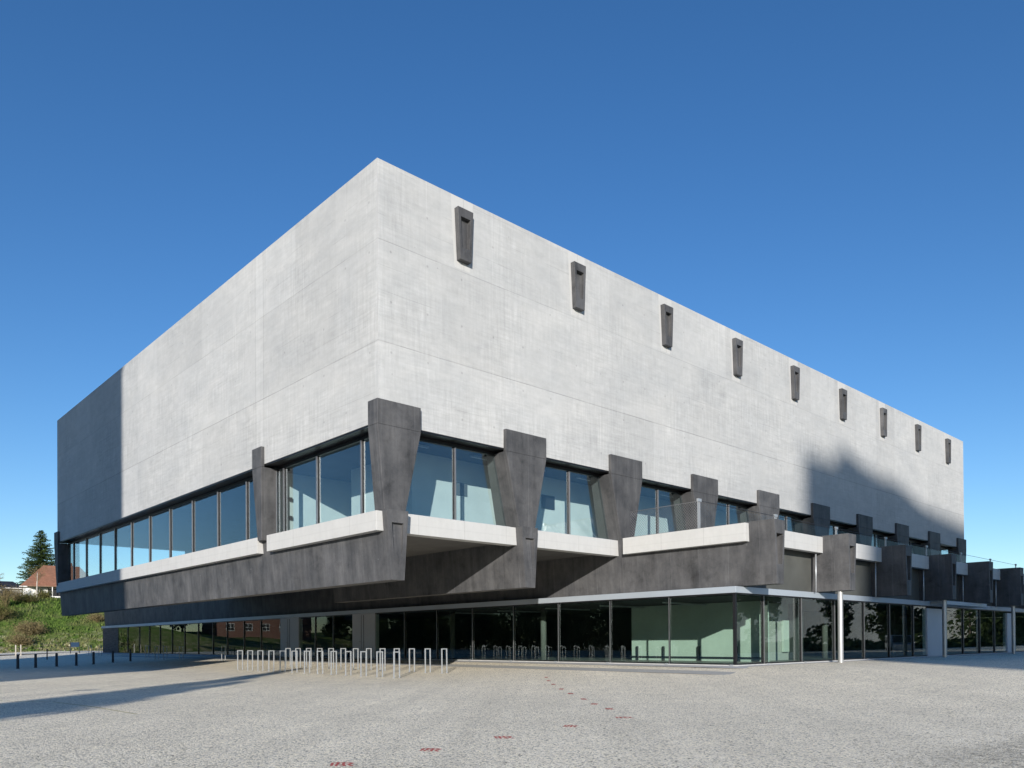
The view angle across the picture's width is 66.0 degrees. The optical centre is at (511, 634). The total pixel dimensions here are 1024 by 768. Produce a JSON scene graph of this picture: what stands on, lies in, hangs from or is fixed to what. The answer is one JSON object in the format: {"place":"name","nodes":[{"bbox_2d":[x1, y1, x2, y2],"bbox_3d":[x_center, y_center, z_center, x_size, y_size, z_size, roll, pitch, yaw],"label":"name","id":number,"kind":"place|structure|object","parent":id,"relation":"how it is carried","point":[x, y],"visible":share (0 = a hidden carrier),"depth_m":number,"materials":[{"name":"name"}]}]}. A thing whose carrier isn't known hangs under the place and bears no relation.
{"place":"outdoors","nodes":[
{"label":"outdoors","id":0,"kind":"place"},
{"bbox_2d":[0,651,102,654],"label":"path","id":1,"kind":"structure","parent":0,"point":[56,652],"depth_m":101.50,"materials":[{"name":"concrete"}]},
{"bbox_2d":[27,701,135,713],"bbox_3d":[-12.199,1.696,19.535,10.944,0.001,1.361,-1,-1,29],"label":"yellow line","id":2,"kind":"object","parent":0,"point":[84,705],"visible":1,"depth_m":18.37,"materials":[{"name":"paint"}]},
{"bbox_2d":[0,599,176,652],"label":"hill","id":3,"kind":"structure","parent":0,"point":[84,638],"depth_m":126.40,"materials":[{"name":"green plant"}]},
{"bbox_2d":[0,599,20,620],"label":"shrub","id":4,"kind":"object","parent":3,"relation":"on","point":[3,612],"visible":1,"depth_m":126.15,"materials":[{"name":"green plant"}]},
{"bbox_2d":[0,583,21,605],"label":"shrub","id":5,"kind":"object","parent":3,"relation":"on","point":[4,598],"visible":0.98,"depth_m":132.37,"materials":[{"name":"brown plant"}]},
{"bbox_2d":[0,581,22,596],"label":"garden shed","id":6,"kind":"structure","parent":3,"relation":"on","point":[9,584],"depth_m":154.09,"materials":[{"name":"paint"}]},
{"bbox_2d":[6,585,26,601],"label":"shrub","id":7,"kind":"object","parent":3,"relation":"on","point":[14,598],"visible":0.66,"depth_m":137.69,"materials":[{"name":"brown plant"}]},
{"bbox_2d":[3,630,37,645],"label":"shrub","id":8,"kind":"object","parent":3,"relation":"on","point":[18,639],"visible":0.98,"depth_m":117.73,"materials":[{"name":"brown plant"}]},
{"bbox_2d":[15,590,42,602],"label":"shrub","id":9,"kind":"object","parent":3,"relation":"on","point":[29,598],"visible":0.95,"depth_m":137.06,"materials":[{"name":"green plant"}]},
{"bbox_2d":[6,617,53,635],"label":"shrub","id":10,"kind":"object","parent":3,"relation":"on","point":[32,628],"visible":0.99,"depth_m":122.41,"materials":[{"name":"brown plant"}]},
{"bbox_2d":[16,530,54,591],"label":"spruce tree","id":11,"kind":"object","parent":3,"relation":"on","point":[42,555],"visible":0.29,"depth_m":164.31,"materials":[{"name":"green plant"}]},
{"bbox_2d":[27,563,47,596],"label":"birch tree","id":12,"kind":"object","parent":3,"relation":"on","point":[38,579],"visible":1,"depth_m":141.94,"materials":[{"name":"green plant"}]},
{"bbox_2d":[32,589,52,598],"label":"shrub","id":13,"kind":"object","parent":3,"relation":"on","point":[44,595],"visible":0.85,"depth_m":142.99,"materials":[{"name":"green plant"}]},
{"bbox_2d":[19,563,85,597],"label":"detached house","id":14,"kind":"structure","parent":3,"relation":"on","point":[45,582],"depth_m":150.78,"materials":[{"name":"tile"}]},
{"bbox_2d":[0,597,173,652],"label":"grass tufts","id":15,"kind":"object","parent":3,"relation":"on","point":[57,600],"visible":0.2,"depth_m":126.75,"materials":[{"name":"green plant"}]},
{"bbox_2d":[81,613,103,622],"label":"shrub","id":16,"kind":"object","parent":3,"relation":"on","point":[96,617],"visible":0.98,"depth_m":131.55,"materials":[{"name":"brown plant"}]},
{"bbox_2d":[0,651,1023,767],"bbox_3d":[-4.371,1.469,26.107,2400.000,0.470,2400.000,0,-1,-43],"label":"ground","id":17,"kind":"structure","parent":0,"point":[967,711],"depth_m":15.47,"materials":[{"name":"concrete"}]},
{"bbox_2d":[16,654,19,668],"bbox_3d":[-29.918,1.666,47.699,0.239,0.985,0.239,0,-1,-43],"label":"bollard","id":18,"kind":"object","parent":17,"relation":"on","point":[17,661],"visible":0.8,"depth_m":47.64,"materials":[{"name":"metal"}]},
{"bbox_2d":[34,654,37,667],"bbox_3d":[-29.967,1.682,49.562,0.239,0.985,0.239,0,-1,-43],"label":"bollard","id":19,"kind":"object","parent":17,"relation":"on","point":[35,660],"visible":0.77,"depth_m":49.50,"materials":[{"name":"metal"}]},
{"bbox_2d":[55,653,58,666],"bbox_3d":[-30.030,1.702,51.956,0.239,0.985,0.239,0,-1,-43],"label":"bollard","id":20,"kind":"object","parent":17,"relation":"on","point":[56,659],"visible":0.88,"depth_m":51.89,"materials":[{"name":"metal"}]},
{"bbox_2d":[70,642,79,653],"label":"notice panel","id":21,"kind":"object","parent":17,"relation":"on","point":[74,644],"visible":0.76,"depth_m":93.70,"materials":[{"name":"blue paint"}]},
{"bbox_2d":[74,653,77,665],"bbox_3d":[-29.767,1.708,53.835,0.239,0.985,0.239,0,-1,-43],"label":"bollard","id":22,"kind":"object","parent":17,"relation":"on","point":[76,659],"visible":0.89,"depth_m":53.77,"materials":[{"name":"metal"}]},
{"bbox_2d":[92,652,94,663],"bbox_3d":[-29.852,1.701,56.209,0.239,0.985,0.239,0,-1,-43],"label":"bollard","id":23,"kind":"object","parent":17,"relation":"on","point":[93,657],"visible":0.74,"depth_m":56.15,"materials":[{"name":"metal"}]},
{"bbox_2d":[237,650,242,669],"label":"bicycle stand","id":24,"kind":"object","parent":17,"relation":"on","point":[237,659],"visible":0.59,"depth_m":41.19,"materials":[{"name":"metal"}]},
{"bbox_2d":[246,650,252,670],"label":"bicycle stand","id":25,"kind":"object","parent":17,"relation":"on","point":[247,659],"visible":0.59,"depth_m":40.25,"materials":[{"name":"metal"}]},
{"bbox_2d":[257,650,262,670],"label":"bicycle stand","id":26,"kind":"object","parent":17,"relation":"on","point":[258,660],"visible":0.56,"depth_m":39.36,"materials":[{"name":"metal"}]},
{"bbox_2d":[267,650,273,671],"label":"bicycle stand","id":27,"kind":"object","parent":17,"relation":"on","point":[268,660],"visible":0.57,"depth_m":38.49,"materials":[{"name":"metal"}]},
{"bbox_2d":[280,650,285,671],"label":"bicycle stand","id":28,"kind":"object","parent":17,"relation":"on","point":[285,660],"visible":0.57,"depth_m":37.75,"materials":[{"name":"metal"}]},
{"bbox_2d":[291,651,297,672],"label":"bicycle stand","id":29,"kind":"object","parent":17,"relation":"on","point":[292,661],"visible":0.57,"depth_m":36.80,"materials":[{"name":"metal"}]},
{"bbox_2d":[295,648,300,667],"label":"bicycle stand","id":30,"kind":"object","parent":17,"relation":"on","point":[295,657],"visible":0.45,"depth_m":42.00,"materials":[{"name":"metal"}]},
{"bbox_2d":[303,651,309,673],"bbox_3d":[-9.353,1.312,35.952,0.356,1.180,0.100,0,-1,-43],"label":"bicycle stand","id":31,"kind":"object","parent":17,"relation":"on","point":[304,661],"visible":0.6,"depth_m":35.90,"materials":[{"name":"metal"}]},
{"bbox_2d":[306,648,311,667],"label":"bicycle stand","id":32,"kind":"object","parent":17,"relation":"on","point":[310,658],"visible":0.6,"depth_m":41.25,"materials":[{"name":"metal"}]},
{"bbox_2d":[317,651,322,673],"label":"bicycle stand","id":33,"kind":"object","parent":17,"relation":"on","point":[317,661],"visible":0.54,"depth_m":35.06,"materials":[{"name":"metal"}]},
{"bbox_2d":[328,648,333,668],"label":"bicycle stand","id":34,"kind":"object","parent":17,"relation":"on","point":[328,658],"visible":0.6,"depth_m":39.40,"materials":[{"name":"metal"}]},
{"bbox_2d":[330,651,336,674],"bbox_3d":[-7.736,1.286,34.203,0.356,1.180,0.100,0,-1,-44],"label":"bicycle stand","id":35,"kind":"object","parent":17,"relation":"on","point":[331,661],"visible":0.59,"depth_m":34.11,"materials":[{"name":"metal"}]},
{"bbox_2d":[330,762,352,765],"bbox_3d":[-2.020,1.542,9.402,0.286,0.002,0.337,0,0,-9],"label":"paint marking","id":36,"kind":"object","parent":17,"relation":"on","point":[343,763],"visible":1,"depth_m":9.45,"materials":[{"name":"red paint"}]},
{"bbox_2d":[340,648,345,668],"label":"bicycle stand","id":37,"kind":"object","parent":17,"relation":"on","point":[341,658],"visible":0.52,"depth_m":38.55,"materials":[{"name":"metal"}]},
{"bbox_2d":[344,651,351,675],"bbox_3d":[-6.924,1.274,33.324,0.356,1.180,0.100,0,0,-45],"label":"bicycle stand","id":38,"kind":"object","parent":17,"relation":"on","point":[350,663],"visible":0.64,"depth_m":33.39,"materials":[{"name":"metal"}]},
{"bbox_2d":[353,648,358,669],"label":"bicycle stand","id":39,"kind":"object","parent":17,"relation":"on","point":[357,658],"visible":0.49,"depth_m":37.88,"materials":[{"name":"metal"}]},
{"bbox_2d":[360,651,366,675],"bbox_3d":[-6.113,1.261,32.450,0.356,1.180,0.100,0,-1,-44],"label":"bicycle stand","id":40,"kind":"object","parent":17,"relation":"on","point":[361,662],"visible":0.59,"depth_m":32.36,"materials":[{"name":"metal"}]},
{"bbox_2d":[366,648,371,669],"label":"bicycle stand","id":41,"kind":"object","parent":17,"relation":"on","point":[370,655],"visible":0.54,"depth_m":37.04,"materials":[{"name":"metal"}]},
{"bbox_2d":[376,651,382,676],"bbox_3d":[-5.301,1.248,31.574,0.356,1.180,0.100,0,-1,-42],"label":"bicycle stand","id":42,"kind":"object","parent":17,"relation":"on","point":[377,663],"visible":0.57,"depth_m":31.48,"materials":[{"name":"metal"}]},
{"bbox_2d":[380,648,385,670],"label":"bicycle stand","id":43,"kind":"object","parent":17,"relation":"on","point":[384,659],"visible":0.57,"depth_m":36.19,"materials":[{"name":"metal"}]},
{"bbox_2d":[393,651,400,677],"bbox_3d":[-4.492,1.235,30.699,0.356,1.180,0.100,0,-1,-42],"label":"bicycle stand","id":44,"kind":"object","parent":17,"relation":"on","point":[394,652],"visible":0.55,"depth_m":30.61,"materials":[{"name":"metal"}]},
{"bbox_2d":[409,648,414,671],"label":"bicycle stand","id":45,"kind":"object","parent":17,"relation":"on","point":[409,659],"visible":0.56,"depth_m":34.41,"materials":[{"name":"metal"}]},
{"bbox_2d":[119,655,734,674],"bbox_3d":[-0.171,1.541,48.775,41.069,0.090,85.967,2,-3,-79],"label":"drain strip","id":46,"kind":"object","parent":17,"relation":"on","point":[610,669],"visible":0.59,"depth_m":34.67,"materials":[{"name":"metal"}]},
{"bbox_2d":[424,648,430,672],"bbox_3d":[-3.591,1.166,33.583,0.356,1.180,0.100,0,-1,-42],"label":"bicycle stand","id":47,"kind":"object","parent":17,"relation":"on","point":[429,658],"visible":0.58,"depth_m":33.65,"materials":[{"name":"metal"}]},
{"bbox_2d":[419,748,439,751],"bbox_3d":[-1.087,1.546,10.604,0.286,0.002,0.337,0,0,5],"label":"paint marking","id":48,"kind":"object","parent":17,"relation":"on","point":[434,749],"visible":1,"depth_m":10.62,"materials":[{"name":"red paint"}]},
{"bbox_2d":[441,648,447,673],"bbox_3d":[-2.811,1.153,32.736,0.356,1.180,0.100,0,-1,-43],"label":"bicycle stand","id":49,"kind":"object","parent":17,"relation":"on","point":[442,661],"visible":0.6,"depth_m":32.65,"materials":[{"name":"metal"}]},
{"bbox_2d":[54,158,1023,665],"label":"sports hall","id":50,"kind":"structure","parent":17,"relation":"on","point":[376,404],"depth_m":35.41,"materials":[{"name":"concrete"}]},
{"bbox_2d":[68,476,252,579],"bbox_3d":[-21.088,-5.309,44.971,0.135,2.948,31.750,0,-1,-43],"label":"window","id":51,"kind":"structure","parent":50,"relation":"in","point":[246,480],"depth_m":41.71,"materials":[{"name":"black metal"}]},
{"bbox_2d":[280,617,302,655],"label":"column","id":52,"kind":"structure","parent":50,"relation":"in","point":[291,629],"depth_m":56.18,"materials":[{"name":"concrete"}]},
{"bbox_2d":[275,434,368,532],"bbox_3d":[-7.114,-5.531,29.875,0.135,2.948,7.795,0,-1,-43],"label":"window","id":53,"kind":"structure","parent":50,"relation":"in","point":[361,439],"depth_m":30.19,"materials":[{"name":"black metal"}]},
{"bbox_2d":[352,613,378,657],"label":"pillar","id":54,"kind":"structure","parent":50,"relation":"in","point":[365,627],"depth_m":49.05,"materials":[{"name":"concrete"}]},
{"bbox_2d":[413,436,507,526],"bbox_3d":[-2.101,-5.593,28.973,5.545,2.908,0.250,0,-1,-43],"label":"window","id":55,"kind":"structure","parent":50,"relation":"in","point":[423,439],"depth_m":29.00,"materials":[{"name":"grey metal"}]},
{"bbox_2d":[539,463,609,539],"bbox_3d":[2.408,-5.589,33.147,5.545,2.908,0.250,0,-1,-43],"label":"window","id":56,"kind":"structure","parent":50,"relation":"in","point":[568,470],"depth_m":33.17,"materials":[{"name":"grey metal"}]},
{"bbox_2d":[641,483,684,533],"bbox_3d":[6.878,-5.585,37.364,5.545,2.908,0.135,0,-1,-43],"label":"window","id":57,"kind":"structure","parent":50,"relation":"in","point":[656,488],"depth_m":37.35,"materials":[{"name":"grey metal"}]},
{"bbox_2d":[718,499,750,524],"bbox_3d":[11.388,-5.581,41.538,5.545,2.908,0.135,0,-1,-43],"label":"window","id":58,"kind":"structure","parent":50,"relation":"in","point":[727,503],"depth_m":41.53,"materials":[{"name":"grey metal"}]},
{"bbox_2d":[781,620,788,651],"bbox_3d":[12.994,0.058,37.454,0.500,1.500,0.130,0,-1,-43],"label":"inner door","id":59,"kind":"structure","parent":50,"relation":"in","point":[784,623],"depth_m":37.33,"materials":[{"name":"glass"}]},
{"bbox_2d":[779,512,804,530],"bbox_3d":[15.897,-5.578,45.713,5.545,2.908,0.135,0,-1,-43],"label":"window","id":60,"kind":"structure","parent":50,"relation":"in","point":[782,514],"depth_m":45.72,"materials":[{"name":"grey metal"}]},
{"bbox_2d":[830,523,851,534],"bbox_3d":[20.406,-5.574,49.887,5.545,2.908,0.135,0,-1,-43],"label":"window","id":61,"kind":"structure","parent":50,"relation":"in","point":[831,524],"depth_m":50.08,"materials":[{"name":"grey metal"}]},
{"bbox_2d":[873,532,889,546],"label":"window","id":62,"kind":"structure","parent":50,"relation":"in","point":[874,533],"depth_m":54.17,"materials":[{"name":"grey glass"}]},
{"bbox_2d":[909,540,922,545],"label":"window","id":63,"kind":"structure","parent":50,"relation":"in","point":[910,541],"depth_m":58.76,"materials":[{"name":"black glass"}]},
{"bbox_2d":[922,608,941,655],"bbox_3d":[23.694,-0.140,44.222,2.700,2.660,0.285,0,-1,-43],"label":"service door","id":64,"kind":"structure","parent":50,"relation":"in","point":[931,617],"depth_m":43.68,"materials":[{"name":"grey metal"}]},
{"bbox_2d":[1003,613,1011,651],"bbox_3d":[33.748,-0.132,53.529,1.500,2.660,0.285,0,-1,-43],"label":"service door","id":65,"kind":"structure","parent":50,"relation":"in","point":[1007,636],"depth_m":53.06,"materials":[{"name":"grey metal"}]},
{"bbox_2d":[0,0,1023,617],"label":"sky","id":66,"kind":"structure","parent":0,"point":[836,186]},
{"bbox_2d":[95,652,1023,667],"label":"pavement","id":67,"kind":"structure","parent":0,"point":[709,666],"depth_m":37.74,"materials":[{"name":"concrete"}]}
]}

